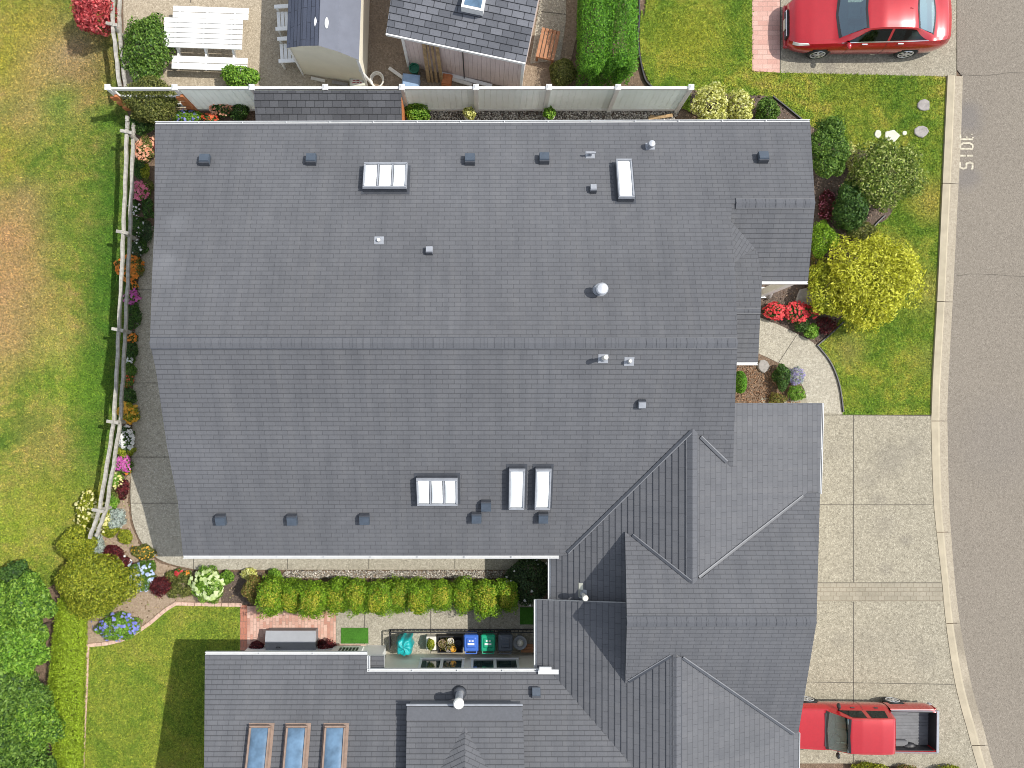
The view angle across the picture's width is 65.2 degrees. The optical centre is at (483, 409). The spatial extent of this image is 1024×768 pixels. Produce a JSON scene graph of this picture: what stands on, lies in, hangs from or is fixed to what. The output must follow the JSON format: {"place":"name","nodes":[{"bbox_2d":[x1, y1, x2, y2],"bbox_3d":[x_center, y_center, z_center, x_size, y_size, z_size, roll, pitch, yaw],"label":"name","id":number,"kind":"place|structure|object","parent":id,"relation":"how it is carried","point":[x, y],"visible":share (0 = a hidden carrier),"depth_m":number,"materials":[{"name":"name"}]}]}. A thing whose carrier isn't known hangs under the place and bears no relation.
{"place":"outdoors","nodes":[
{"label":"outdoors","id":0,"kind":"place"},
{"bbox_2d":[0,0,132,590],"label":"field","id":1,"kind":"structure","parent":0,"point":[55,277],"depth_m":24.99,"materials":[{"name":"green plant"}]},
{"bbox_2d":[0,559,39,583],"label":"leafy tree","id":2,"kind":"object","parent":1,"relation":"on","point":[10,571],"visible":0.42,"depth_m":24.02,"materials":[{"name":"green plant"}]},
{"bbox_2d":[56,524,97,561],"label":"bush","id":3,"kind":"object","parent":1,"relation":"on","point":[65,547],"visible":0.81,"depth_m":24.35,"materials":[{"name":"green plant"}]},
{"bbox_2d":[73,489,103,534],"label":"flower clump","id":4,"kind":"object","parent":1,"relation":"on","point":[82,505],"visible":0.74,"depth_m":24.61,"materials":[{"name":"yellow plant"}]},
{"bbox_2d":[69,0,118,36],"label":"maple tree","id":5,"kind":"object","parent":1,"relation":"on","point":[85,14],"visible":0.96,"depth_m":23.62,"materials":[{"name":"red plant"}]},
{"bbox_2d":[84,473,221,643],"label":"bed soil","id":6,"kind":"structure","parent":0,"point":[150,598],"depth_m":24.98,"materials":[{"name":"brown soil"}]},
{"bbox_2d":[54,549,144,620],"bbox_3d":[-11.699,5.319,24.366,2.646,1.303,2.215,0,90,0],"label":"bush","id":7,"kind":"object","parent":6,"relation":"on","point":[111,581],"visible":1,"depth_m":24.04,"materials":[{"name":"green plant"}]},
{"bbox_2d":[91,611,142,641],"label":"flower clump","id":8,"kind":"object","parent":6,"relation":"on","point":[103,626],"visible":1,"depth_m":24.62,"materials":[{"name":"blue plant"}]},
{"bbox_2d":[126,560,156,591],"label":"flower clump","id":9,"kind":"object","parent":6,"relation":"on","point":[140,566],"visible":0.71,"depth_m":24.61,"materials":[{"name":"white plant"}]},
{"bbox_2d":[130,543,156,560],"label":"flower clump","id":10,"kind":"object","parent":6,"relation":"on","point":[147,551],"visible":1,"depth_m":24.85,"materials":[{"name":"orange plant"}]},
{"bbox_2d":[149,576,171,597],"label":"perennial","id":11,"kind":"object","parent":6,"relation":"on","point":[159,585],"visible":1,"depth_m":24.69,"materials":[{"name":"red plant"}]},
{"bbox_2d":[170,571,195,597],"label":"perennial","id":12,"kind":"object","parent":6,"relation":"on","point":[185,591],"visible":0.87,"depth_m":24.71,"materials":[{"name":"green plant"}]},
{"bbox_2d":[188,565,224,603],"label":"flower clump","id":13,"kind":"object","parent":6,"relation":"on","point":[201,584],"visible":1,"depth_m":24.52,"materials":[{"name":"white plant"}]},
{"bbox_2d":[84,606,239,767],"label":"back lawn","id":14,"kind":"structure","parent":0,"point":[155,691],"depth_m":24.98,"materials":[{"name":"green plant"}]},
{"bbox_2d":[80,601,241,766],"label":"brick edging","id":15,"kind":"object","parent":14,"relation":"on","point":[154,619],"visible":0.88,"depth_m":24.92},
{"bbox_2d":[240,605,246,649],"bbox_3d":[-7.505,6.797,24.966,0.209,0.001,1.406,0,90,0],"label":"brick border","id":16,"kind":"object","parent":14,"relation":"on","point":[243,627],"visible":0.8,"depth_m":24.97,"materials":[{"name":"red brick"}]},
{"bbox_2d":[123,0,349,107],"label":"patio","id":17,"kind":"structure","parent":0,"point":[260,50],"depth_m":24.99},
{"bbox_2d":[105,0,127,86],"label":"split rail fence","id":18,"kind":"object","parent":17,"relation":"on","point":[114,26],"visible":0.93,"depth_m":23.97,"materials":[{"name":"white wood"}]},
{"bbox_2d":[119,12,175,83],"bbox_3d":[-10.270,-10.972,24.435,1.618,1.162,2.524,20,90,0],"label":"shrub","id":19,"kind":"object","parent":17,"relation":"on","point":[145,30],"visible":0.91,"depth_m":24.12,"materials":[{"name":"green plant"}]},
{"bbox_2d":[163,6,248,70],"bbox_3d":[-8.473,-11.406,24.637,2.470,0.785,1.930,2,90,0],"label":"picnic table","id":20,"kind":"object","parent":17,"relation":"on","point":[214,25],"visible":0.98,"depth_m":24.26,"materials":[{"name":"white paint"}]},
{"bbox_2d":[220,64,259,85],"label":"bush","id":21,"kind":"object","parent":17,"relation":"on","point":[231,75],"visible":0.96,"depth_m":24.34,"materials":[{"name":"green plant"}]},
{"bbox_2d":[287,0,369,85],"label":"garden shed","id":22,"kind":"structure","parent":17,"relation":"on","point":[327,38],"depth_m":22.98,"materials":[{"name":"plastic"}]},
{"bbox_2d":[247,606,335,647],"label":"brick patio","id":23,"kind":"structure","parent":0,"point":[257,627],"depth_m":24.97,"materials":[{"name":"red brick"}]},
{"bbox_2d":[265,628,317,649],"bbox_3d":[-5.914,7.090,24.669,1.540,0.602,0.660,0,90,0],"label":"deck box","id":24,"kind":"object","parent":23,"relation":"on","point":[291,638],"visible":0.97,"depth_m":24.45,"materials":[{"name":"grey plastic"}]},
{"bbox_2d":[130,226,547,569],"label":"side path","id":25,"kind":"structure","parent":0,"point":[155,511],"depth_m":24.97,"materials":[{"name":"beige concrete"}]},
{"bbox_2d":[396,633,414,655],"bbox_3d":[-2.426,7.203,24.570,0.525,0.800,0.607,0,90,0],"label":"covered grill","id":26,"kind":"object","parent":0,"point":[405,642],"visible":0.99,"depth_m":24.25,"materials":[{"name":"teal fabric"}]},
{"bbox_2d":[0,0,984,767],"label":"ground","id":27,"kind":"structure","parent":0,"point":[636,78],"depth_m":25.02,"materials":[{"name":"brown soil"}]},
{"bbox_2d":[0,665,36,723],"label":"leafy tree","id":28,"kind":"object","parent":27,"relation":"on","point":[7,685],"visible":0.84,"depth_m":23.54,"materials":[{"name":"green plant"}]},
{"bbox_2d":[0,625,51,678],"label":"leafy tree","id":29,"kind":"object","parent":27,"relation":"on","point":[21,656],"visible":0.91,"depth_m":23.56,"materials":[{"name":"green plant"}]},
{"bbox_2d":[0,726,55,767],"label":"leafy tree","id":30,"kind":"object","parent":27,"relation":"on","point":[12,757],"visible":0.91,"depth_m":23.54,"materials":[{"name":"green plant"}]},
{"bbox_2d":[0,571,58,629],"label":"leafy tree","id":31,"kind":"object","parent":27,"relation":"on","point":[28,601],"visible":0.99,"depth_m":23.60,"materials":[{"name":"green plant"}]},
{"bbox_2d":[7,671,54,711],"bbox_3d":[-13.721,8.549,24.262,1.639,1.476,1.559,0,90,0],"label":"leafy tree","id":32,"kind":"object","parent":27,"relation":"on","point":[44,695],"visible":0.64,"depth_m":23.86,"materials":[{"name":"green plant"}]},
{"bbox_2d":[0,696,65,755],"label":"leafy tree","id":33,"kind":"object","parent":27,"relation":"on","point":[33,729],"visible":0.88,"depth_m":23.66,"materials":[{"name":"green plant"}]},
{"bbox_2d":[47,597,88,767],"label":"clipped hedge","id":34,"kind":"object","parent":27,"relation":"on","point":[63,705],"visible":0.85,"depth_m":24.48,"materials":[{"name":"green plant"}]},
{"bbox_2d":[88,115,142,538],"bbox_3d":[-11.012,-2.450,24.420,0.660,1.161,12.725,5,90,0],"label":"split rail fence","id":35,"kind":"object","parent":27,"relation":"on","point":[123,232],"visible":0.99,"depth_m":23.98,"materials":[{"name":"grey wood"}]},
{"bbox_2d":[114,424,134,450],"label":"flower clump","id":36,"kind":"object","parent":27,"relation":"on","point":[128,436],"visible":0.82,"depth_m":24.63,"materials":[{"name":"white plant"}]},
{"bbox_2d":[116,401,140,424],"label":"flower clump","id":37,"kind":"object","parent":27,"relation":"on","point":[132,412],"visible":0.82,"depth_m":24.64,"materials":[{"name":"orange plant"}]},
{"bbox_2d":[114,253,144,281],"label":"flower clump","id":38,"kind":"object","parent":27,"relation":"on","point":[137,269],"visible":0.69,"depth_m":24.62,"materials":[{"name":"orange plant"}]},
{"bbox_2d":[135,133,154,162],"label":"flower clump","id":39,"kind":"object","parent":27,"relation":"on","point":[145,146],"visible":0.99,"depth_m":24.60,"materials":[{"name":"pink plant"}]},
{"bbox_2d":[119,74,180,123],"bbox_3d":[-9.999,-9.285,24.249,1.782,1.534,1.511,0,90,0],"label":"shrub","id":40,"kind":"object","parent":27,"relation":"on","point":[143,108],"visible":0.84,"depth_m":23.80,"materials":[{"name":"green plant"}]},
{"bbox_2d":[219,572,261,603],"bbox_3d":[-7.625,5.562,24.976,1.375,0.001,1.000,0,90,0],"label":"dark bed","id":41,"kind":"object","parent":27,"relation":"on","point":[239,581],"visible":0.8,"depth_m":24.98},
{"bbox_2d":[240,575,265,603],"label":"bush","id":42,"kind":"object","parent":41,"relation":"on","point":[249,591],"visible":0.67,"depth_m":24.30,"materials":[{"name":"green plant"}]},
{"bbox_2d":[254,573,286,619],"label":"hedge shrub","id":43,"kind":"object","parent":27,"relation":"on","point":[267,593],"visible":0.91,"depth_m":23.83,"materials":[{"name":"green plant"}]},
{"bbox_2d":[280,577,306,615],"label":"hedge shrub","id":44,"kind":"object","parent":27,"relation":"on","point":[290,596],"visible":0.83,"depth_m":23.95,"materials":[{"name":"green plant"}]},
{"bbox_2d":[298,580,327,619],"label":"hedge shrub","id":45,"kind":"object","parent":27,"relation":"on","point":[311,603],"visible":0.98,"depth_m":23.68,"materials":[{"name":"green plant"}]},
{"bbox_2d":[253,91,405,120],"bbox_3d":[-4.546,-8.706,24.095,4.278,1.809,1.113,0,90,0],"label":"lean to","id":46,"kind":"object","parent":27,"relation":"on","point":[328,105],"visible":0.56,"depth_m":23.31,"materials":[{"name":"grey"}]},
{"bbox_2d":[324,576,350,617],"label":"hedge shrub","id":47,"kind":"object","parent":27,"relation":"on","point":[335,604],"visible":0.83,"depth_m":23.98,"materials":[{"name":"green plant"}]},
{"bbox_2d":[341,577,369,619],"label":"hedge shrub","id":48,"kind":"object","parent":27,"relation":"on","point":[354,604],"visible":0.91,"depth_m":23.83,"materials":[{"name":"green plant"}]},
{"bbox_2d":[363,576,393,617],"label":"hedge shrub","id":49,"kind":"object","parent":27,"relation":"on","point":[376,591],"visible":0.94,"depth_m":23.77,"materials":[{"name":"green plant"}]},
{"bbox_2d":[104,84,693,112],"bbox_3d":[-2.490,-9.328,24.050,17.147,1.900,0.210,0,90,0],"label":"vinyl fence","id":50,"kind":"object","parent":27,"relation":"on","point":[617,97],"visible":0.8,"depth_m":23.75,"materials":[{"name":"white paint"}]},
{"bbox_2d":[387,574,411,614],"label":"hedge shrub","id":51,"kind":"object","parent":27,"relation":"on","point":[399,586],"visible":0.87,"depth_m":24.01,"materials":[{"name":"green plant"}]},
{"bbox_2d":[284,571,546,577],"bbox_3d":[-2.000,5.133,24.970,8.750,0.001,0.234,0,90,0],"label":"pebble strip","id":52,"kind":"object","parent":27,"relation":"on","point":[397,574],"visible":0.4,"depth_m":24.97,"materials":[{"name":"grey gravel"}]},
{"bbox_2d":[282,570,543,578],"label":"strip pebbles","id":53,"kind":"object","parent":52,"relation":"on","point":[435,574],"visible":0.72,"depth_m":24.96,"materials":[{"name":"grey gravel"}]},
{"bbox_2d":[504,559,547,605],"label":"laurel bush","id":54,"kind":"object","parent":52,"relation":"on","point":[540,592],"visible":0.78,"depth_m":24.20,"materials":[{"name":"green plant"}]},
{"bbox_2d":[406,576,432,615],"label":"hedge shrub","id":55,"kind":"object","parent":27,"relation":"on","point":[418,602],"visible":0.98,"depth_m":23.80,"materials":[{"name":"green plant"}]},
{"bbox_2d":[336,600,533,652],"bbox_3d":[-1.431,6.906,24.974,6.362,0.001,1.938,0,90,0],"label":"concrete pad","id":56,"kind":"object","parent":27,"relation":"on","point":[380,627],"depth_m":24.97,"materials":[{"name":"beige concrete"}]},
{"bbox_2d":[341,628,367,643],"bbox_3d":[-4.031,7.039,24.958,0.844,0.030,0.484,0,90,0],"label":"turf mat","id":57,"kind":"object","parent":56,"relation":"on","point":[354,635],"visible":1,"depth_m":24.94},
{"bbox_2d":[436,634,462,652],"bbox_3d":[-1.067,7.218,24.660,0.824,0.480,0.526,0,90,0],"label":"plant trolley","id":58,"kind":"object","parent":56,"relation":"on","point":[449,643],"visible":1,"depth_m":24.64,"materials":[{"name":"black metal"}]},
{"bbox_2d":[389,629,533,649],"bbox_3d":[-0.672,7.092,24.770,4.492,0.420,0.542,0,90,0],"label":"metal railing","id":59,"kind":"object","parent":56,"relation":"on","point":[390,632],"visible":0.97,"depth_m":24.78,"materials":[{"name":"metal"}]},
{"bbox_2d":[428,579,453,612],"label":"hedge shrub","id":60,"kind":"object","parent":27,"relation":"on","point":[442,588],"visible":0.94,"depth_m":23.98,"materials":[{"name":"green plant"}]},
{"bbox_2d":[449,575,475,616],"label":"hedge shrub","id":61,"kind":"object","parent":27,"relation":"on","point":[462,604],"visible":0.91,"depth_m":23.96,"materials":[{"name":"green plant"}]},
{"bbox_2d":[367,0,583,102],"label":"gravel yard","id":62,"kind":"structure","parent":27,"relation":"on","point":[385,52],"depth_m":24.98,"materials":[{"name":"brown gravel"}]},
{"bbox_2d":[422,44,442,82],"bbox_3d":[-1.527,-10.403,24.025,0.527,1.850,0.410,0,90,0],"label":"plank stack","id":63,"kind":"object","parent":62,"relation":"on","point":[434,63],"visible":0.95,"depth_m":23.97,"materials":[{"name":"brown wood"}]},
{"bbox_2d":[386,0,538,85],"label":"shed","id":64,"kind":"structure","parent":62,"relation":"on","point":[487,41],"depth_m":22.73,"materials":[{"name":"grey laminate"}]},
{"bbox_2d":[549,58,576,85],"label":"bush","id":65,"kind":"object","parent":62,"relation":"on","point":[563,74],"visible":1,"depth_m":24.45,"materials":[{"name":"green plant"}]},
{"bbox_2d":[470,578,502,621],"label":"hedge shrub","id":66,"kind":"object","parent":27,"relation":"on","point":[486,604],"visible":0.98,"depth_m":23.75,"materials":[{"name":"green plant"}]},
{"bbox_2d":[149,119,823,626],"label":"house","id":67,"kind":"structure","parent":27,"relation":"on","point":[453,339],"depth_m":21.03,"materials":[{"name":"grey"}]},
{"bbox_2d":[495,576,519,614],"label":"hedge shrub","id":68,"kind":"object","parent":27,"relation":"on","point":[507,594],"visible":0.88,"depth_m":24.00,"materials":[{"name":"green plant"}]},
{"bbox_2d":[204,599,815,767],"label":"house","id":69,"kind":"structure","parent":27,"relation":"on","point":[592,684],"depth_m":21.45,"materials":[{"name":"grey"}]},
{"bbox_2d":[418,657,464,667],"bbox_3d":[-1.264,7.565,23.590,1.379,1.520,0.070,0,90,0],"label":"window","id":70,"kind":"structure","parent":69,"relation":"in","point":[425,662],"depth_m":23.99,"materials":[{"name":"glass"}]},
{"bbox_2d":[471,657,519,667],"bbox_3d":[0.327,7.565,23.590,1.468,1.520,0.070,0,90,0],"label":"window","id":71,"kind":"structure","parent":69,"relation":"in","point":[476,662],"depth_m":23.99,"materials":[{"name":"glass"}]},
{"bbox_2d":[530,0,565,63],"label":"slab walk","id":72,"kind":"structure","parent":27,"relation":"on","point":[552,21],"depth_m":24.97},
{"bbox_2d":[535,27,559,64],"bbox_3d":[1.966,-11.245,24.782,0.580,0.435,0.920,13,90,0],"label":"slatted bench","id":73,"kind":"object","parent":72,"relation":"on","point":[550,32],"visible":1,"depth_m":24.57,"materials":[{"name":"brown wood"}]},
{"bbox_2d":[421,111,677,119],"bbox_3d":[1.875,-9.219,24.988,8.750,0.001,0.688,0,90,0],"label":"gravel strip","id":74,"kind":"object","parent":27,"relation":"on","point":[536,112],"visible":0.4,"depth_m":24.99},
{"bbox_2d":[404,103,430,119],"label":"shrub","id":75,"kind":"object","parent":74,"relation":"on","point":[413,111],"visible":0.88,"depth_m":24.37,"materials":[{"name":"green plant"}]},
{"bbox_2d":[406,103,682,119],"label":"gravel pebbles","id":76,"kind":"object","parent":74,"relation":"on","point":[594,115],"visible":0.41,"depth_m":24.97,"materials":[{"name":"grey gravel"}]},
{"bbox_2d":[575,0,614,85],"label":"clipped yew","id":77,"kind":"object","parent":27,"relation":"on","point":[594,68],"visible":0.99,"depth_m":23.31,"materials":[{"name":"green plant"}]},
{"bbox_2d":[603,0,639,85],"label":"clipped yew","id":78,"kind":"object","parent":27,"relation":"on","point":[622,64],"visible":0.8,"depth_m":23.26,"materials":[{"name":"green plant"}]},
{"bbox_2d":[752,0,779,72],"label":"paver apron","id":79,"kind":"object","parent":27,"relation":"on","point":[766,35],"visible":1,"depth_m":24.97,"materials":[{"name":"pink brick"}]},
{"bbox_2d":[735,354,805,402],"bbox_3d":[8.953,-0.984,24.972,2.219,0.001,2.094,0,90,0],"label":"entry bed","id":80,"kind":"object","parent":27,"relation":"on","point":[771,363],"visible":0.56,"depth_m":24.97,"materials":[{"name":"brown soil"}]},
{"bbox_2d":[771,363,790,391],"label":"shrub","id":81,"kind":"object","parent":80,"relation":"on","point":[782,369],"visible":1,"depth_m":24.60,"materials":[{"name":"green plant"}]},
{"bbox_2d":[690,90,899,344],"bbox_3d":[8.737,-6.266,24.980,7.328,0.001,6.561,25,90,0],"label":"front bed","id":82,"kind":"object","parent":27,"relation":"on","point":[835,183],"visible":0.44,"depth_m":24.98,"materials":[{"name":"brown wood"}]},
{"bbox_2d":[690,81,728,119],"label":"shrub","id":83,"kind":"object","parent":82,"relation":"on","point":[713,91],"visible":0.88,"depth_m":24.34,"materials":[{"name":"yellow plant"}]},
{"bbox_2d":[727,88,754,118],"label":"shrub","id":84,"kind":"object","parent":82,"relation":"on","point":[740,97],"visible":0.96,"depth_m":24.34,"materials":[{"name":"yellow plant"}]},
{"bbox_2d":[754,96,780,118],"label":"shrub","id":85,"kind":"object","parent":82,"relation":"on","point":[765,105],"visible":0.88,"depth_m":24.32,"materials":[{"name":"green plant"}]},
{"bbox_2d":[762,301,786,320],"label":"flower clump","id":86,"kind":"object","parent":82,"relation":"on","point":[776,312],"visible":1,"depth_m":24.62,"materials":[{"name":"red plant"}]},
{"bbox_2d":[783,300,810,322],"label":"flower clump","id":87,"kind":"object","parent":82,"relation":"on","point":[802,309],"visible":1,"depth_m":24.62,"materials":[{"name":"red plant"}]},
{"bbox_2d":[811,219,839,258],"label":"bush","id":88,"kind":"object","parent":82,"relation":"on","point":[820,245],"visible":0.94,"depth_m":24.34,"materials":[{"name":"green plant"}]},
{"bbox_2d":[806,257,846,316],"bbox_3d":[10.467,-3.758,24.515,1.301,0.999,1.900,0,90,0],"label":"bush","id":89,"kind":"object","parent":82,"relation":"on","point":[821,303],"visible":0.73,"depth_m":24.30,"materials":[{"name":"green plant"}]},
{"bbox_2d":[818,189,835,222],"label":"heather","id":90,"kind":"object","parent":82,"relation":"on","point":[828,193],"visible":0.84,"depth_m":24.78,"materials":[{"name":"red plant"}]},
{"bbox_2d":[811,115,852,178],"bbox_3d":[10.390,-7.918,24.300,1.359,1.433,1.901,0,90,0],"label":"bush","id":91,"kind":"object","parent":82,"relation":"on","point":[827,135],"visible":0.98,"depth_m":23.84,"materials":[{"name":"green plant"}]},
{"bbox_2d":[831,179,868,233],"bbox_3d":[11.196,-6.190,24.384,1.170,1.261,1.680,0,90,0],"label":"shrub","id":92,"kind":"object","parent":82,"relation":"on","point":[852,210],"visible":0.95,"depth_m":24.05,"materials":[{"name":"green plant"}]},
{"bbox_2d":[845,221,876,241],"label":"shrub","id":93,"kind":"object","parent":82,"relation":"on","point":[867,228],"visible":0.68,"depth_m":24.55,"materials":[{"name":"green plant"}]},
{"bbox_2d":[841,136,929,212],"bbox_3d":[12.150,-7.148,24.272,2.607,1.492,2.337,0,90,0],"label":"shrub","id":94,"kind":"object","parent":82,"relation":"on","point":[882,156],"visible":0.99,"depth_m":23.91,"materials":[{"name":"green plant"}]},
{"bbox_2d":[759,318,841,413],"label":"walkway","id":95,"kind":"structure","parent":27,"relation":"on","point":[820,382],"depth_m":24.97,"materials":[{"name":"beige concrete"}]},
{"bbox_2d":[931,75,985,767],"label":"kerb","id":96,"kind":"structure","parent":27,"relation":"on","point":[939,320],"depth_m":24.95,"materials":[{"name":"concrete"}]},
{"bbox_2d":[939,76,993,767],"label":"kerb gutter","id":97,"kind":"object","parent":27,"relation":"on","point":[981,735],"visible":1,"depth_m":24.98,"materials":[{"name":"concrete"}]},
{"bbox_2d":[639,0,946,415],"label":"lawn","id":98,"kind":"structure","parent":0,"point":[853,137],"depth_m":24.98,"materials":[{"name":"green plant"}]},
{"bbox_2d":[823,232,928,333],"bbox_3d":[11.840,-3.820,24.194,3.165,1.656,3.103,0,90,0],"label":"golden bush","id":99,"kind":"object","parent":98,"relation":"on","point":[901,284],"visible":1,"depth_m":23.85,"materials":[{"name":"yellow plant"}]},
{"bbox_2d":[781,0,955,75],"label":"neighbour driveway","id":100,"kind":"structure","parent":0,"point":[941,61],"depth_m":24.98,"materials":[{"name":"beige concrete"}]},
{"bbox_2d":[783,0,951,58],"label":"parked sedan","id":101,"kind":"object","parent":100,"relation":"on","point":[814,29],"visible":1,"depth_m":24.05,"materials":[{"name":"red paint"}]},
{"bbox_2d":[760,398,977,767],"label":"driveway","id":102,"kind":"structure","parent":0,"point":[900,641],"depth_m":24.97,"materials":[{"name":"beige concrete"}]},
{"bbox_2d":[190,0,953,762],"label":"paving joints","id":103,"kind":"object","parent":102,"relation":"on","point":[846,504],"visible":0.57,"depth_m":24.96,"materials":[{"name":"grey concrete"}]},
{"bbox_2d":[799,696,938,758],"bbox_3d":[11.395,9.637,24.255,4.690,1.430,1.673,1,90,0],"label":"pickup truck","id":104,"kind":"object","parent":102,"relation":"on","point":[889,725],"visible":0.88,"depth_m":24.10,"materials":[{"name":"red paint"}]},
{"bbox_2d":[817,583,943,600],"bbox_3d":[12.305,5.688,24.964,4.109,0.001,0.563,0,90,0],"label":"paver band","id":105,"kind":"object","parent":102,"relation":"on","point":[879,591],"visible":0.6,"depth_m":24.96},
{"bbox_2d":[947,0,1023,767],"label":"road","id":106,"kind":"structure","parent":0,"point":[985,415],"depth_m":24.99,"materials":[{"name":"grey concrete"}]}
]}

